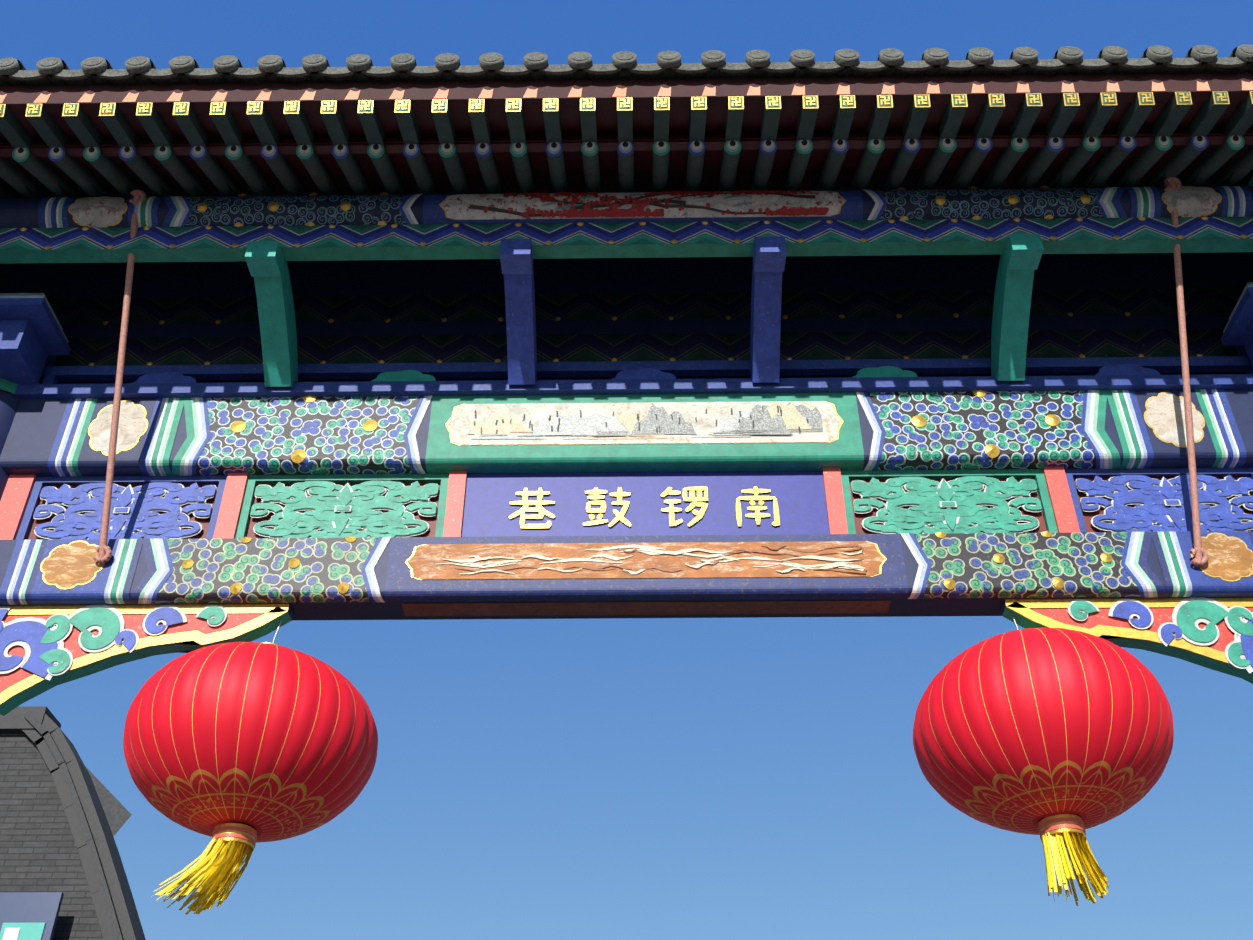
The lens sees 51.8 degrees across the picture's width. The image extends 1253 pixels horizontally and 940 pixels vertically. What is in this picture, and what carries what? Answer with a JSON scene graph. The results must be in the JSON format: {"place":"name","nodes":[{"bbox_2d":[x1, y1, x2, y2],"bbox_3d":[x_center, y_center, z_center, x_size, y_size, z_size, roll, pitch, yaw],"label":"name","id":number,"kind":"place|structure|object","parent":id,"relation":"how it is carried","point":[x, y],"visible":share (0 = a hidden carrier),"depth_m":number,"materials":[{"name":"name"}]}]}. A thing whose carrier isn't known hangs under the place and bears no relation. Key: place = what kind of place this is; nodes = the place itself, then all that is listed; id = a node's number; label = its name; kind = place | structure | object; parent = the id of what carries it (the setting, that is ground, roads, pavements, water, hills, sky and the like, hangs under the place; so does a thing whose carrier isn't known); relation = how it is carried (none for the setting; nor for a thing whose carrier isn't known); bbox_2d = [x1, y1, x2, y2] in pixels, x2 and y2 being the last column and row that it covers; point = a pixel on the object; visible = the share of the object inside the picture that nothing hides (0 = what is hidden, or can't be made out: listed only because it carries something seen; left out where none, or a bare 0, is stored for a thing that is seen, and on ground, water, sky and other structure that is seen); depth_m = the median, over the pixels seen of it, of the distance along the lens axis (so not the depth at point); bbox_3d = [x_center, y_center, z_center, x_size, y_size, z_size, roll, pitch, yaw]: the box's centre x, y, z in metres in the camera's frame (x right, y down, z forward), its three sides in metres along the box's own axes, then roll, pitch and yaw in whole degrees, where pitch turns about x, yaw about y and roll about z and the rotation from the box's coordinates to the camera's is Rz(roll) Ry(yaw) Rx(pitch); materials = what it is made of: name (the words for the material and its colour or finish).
{"place":"outdoors","nodes":[
{"label":"outdoors","id":0,"kind":"place"},
{"bbox_2d":[0,733,123,939],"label":"brick wall","id":1,"kind":"structure","parent":0,"point":[39,852],"depth_m":15.26,"materials":[{"name":"grey brick"}]},
{"bbox_2d":[0,892,63,939],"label":"shop sign board","id":2,"kind":"object","parent":1,"relation":"attached to","point":[28,915],"visible":1,"depth_m":14.39,"materials":[{"name":"white paint"}]},
{"bbox_2d":[0,706,145,939],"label":"trim","id":3,"kind":"structure","parent":1,"relation":"on","point":[108,814],"depth_m":15.44,"materials":[{"name":"grey stone"}]},
{"bbox_2d":[123,621,377,914],"bbox_3d":[-1.792,1.335,6.179,1.176,1.501,1.178,0,-37,1],"label":"red lantern","id":4,"kind":"object","parent":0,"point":[236,751],"visible":1,"depth_m":5.80,"materials":[{"name":"fabric"}]},
{"bbox_2d":[0,0,1252,939],"label":"sky","id":5,"kind":"structure","parent":0,"point":[759,778],"materials":[{"name":"blue"}]},
{"label":"ground","id":6,"kind":"structure","parent":0,"visible":0},
{"bbox_2d":[0,345,1252,500],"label":"gate columns","id":7,"kind":"structure","parent":6,"relation":"on","point":[9,403],"depth_m":7.29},
{"bbox_2d":[93,189,145,563],"bbox_3d":[-2.720,-0.553,6.971,0.092,2.038,0.824,-1,-37,2],"label":"tie rod","id":8,"kind":"object","parent":7,"relation":"attached to","point":[103,549],"visible":0.96,"depth_m":6.89,"materials":[{"name":"paint"}]},
{"bbox_2d":[0,238,1252,539],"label":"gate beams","id":9,"kind":"structure","parent":7,"relation":"attached to","point":[686,268],"depth_m":7.80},
{"bbox_2d":[0,185,1252,619],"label":"painted beams","id":10,"kind":"structure","parent":7,"relation":"attached to","point":[652,577],"depth_m":7.08,"materials":[{"name":"multicoloured paint"}]},
{"bbox_2d":[0,216,1252,249],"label":"eave purlin","id":11,"kind":"object","parent":10,"relation":"attached to","point":[703,232],"visible":1,"depth_m":7.12,"materials":[{"name":"paint"}]},
{"bbox_2d":[0,467,1252,539],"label":"frieze panel","id":12,"kind":"object","parent":7,"relation":"attached to","point":[645,503],"visible":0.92,"depth_m":6.99,"materials":[{"name":"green paint"}]},
{"bbox_2d":[0,73,1252,197],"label":"roof boards","id":13,"kind":"object","parent":7,"relation":"on","point":[865,91],"visible":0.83,"depth_m":6.85,"materials":[{"name":"green wood"}]},
{"bbox_2d":[0,44,1252,102],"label":"roof tiles","id":14,"kind":"object","parent":13,"relation":"on","point":[713,64],"visible":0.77,"depth_m":6.67,"materials":[{"name":"grey tile"}]},
{"bbox_2d":[0,91,1252,197],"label":"rafters","id":15,"kind":"object","parent":7,"relation":"on","point":[148,173],"visible":0.44,"depth_m":6.91,"materials":[{"name":"green paint"}]},
{"bbox_2d":[0,92,1252,161],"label":"rafter ends","id":16,"kind":"object","parent":15,"relation":"attached to","point":[661,148],"visible":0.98,"depth_m":6.84,"materials":[{"name":"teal paint"}]},
{"bbox_2d":[0,597,1252,715],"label":"corner brackets","id":17,"kind":"object","parent":7,"relation":"attached to","point":[44,648],"visible":1,"depth_m":6.49,"materials":[{"name":"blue paint"}]},
{"bbox_2d":[0,176,1252,383],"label":"bracket","id":18,"kind":"object","parent":7,"relation":"attached to","point":[32,336],"depth_m":7.27,"materials":[{"name":"green paint"}]},
{"bbox_2d":[40,234,1252,386],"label":"brackets","id":19,"kind":"object","parent":7,"relation":"attached to","point":[1010,346],"visible":0.88,"depth_m":7.67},
{"bbox_2d":[913,616,1173,905],"bbox_3d":[1.994,1.300,6.150,1.195,1.480,1.198,17,-40,-21],"label":"red lantern","id":20,"kind":"object","parent":7,"relation":"attached to","point":[1058,740],"visible":1,"depth_m":5.78,"materials":[{"name":"fabric"}]},
{"bbox_2d":[1164,177,1208,566],"bbox_3d":[2.978,-0.579,6.903,0.091,2.124,0.838,6,-37,-8],"label":"tie rod","id":21,"kind":"object","parent":7,"relation":"attached to","point":[1198,551],"visible":0.92,"depth_m":6.81,"materials":[{"name":"paint"}]}
]}

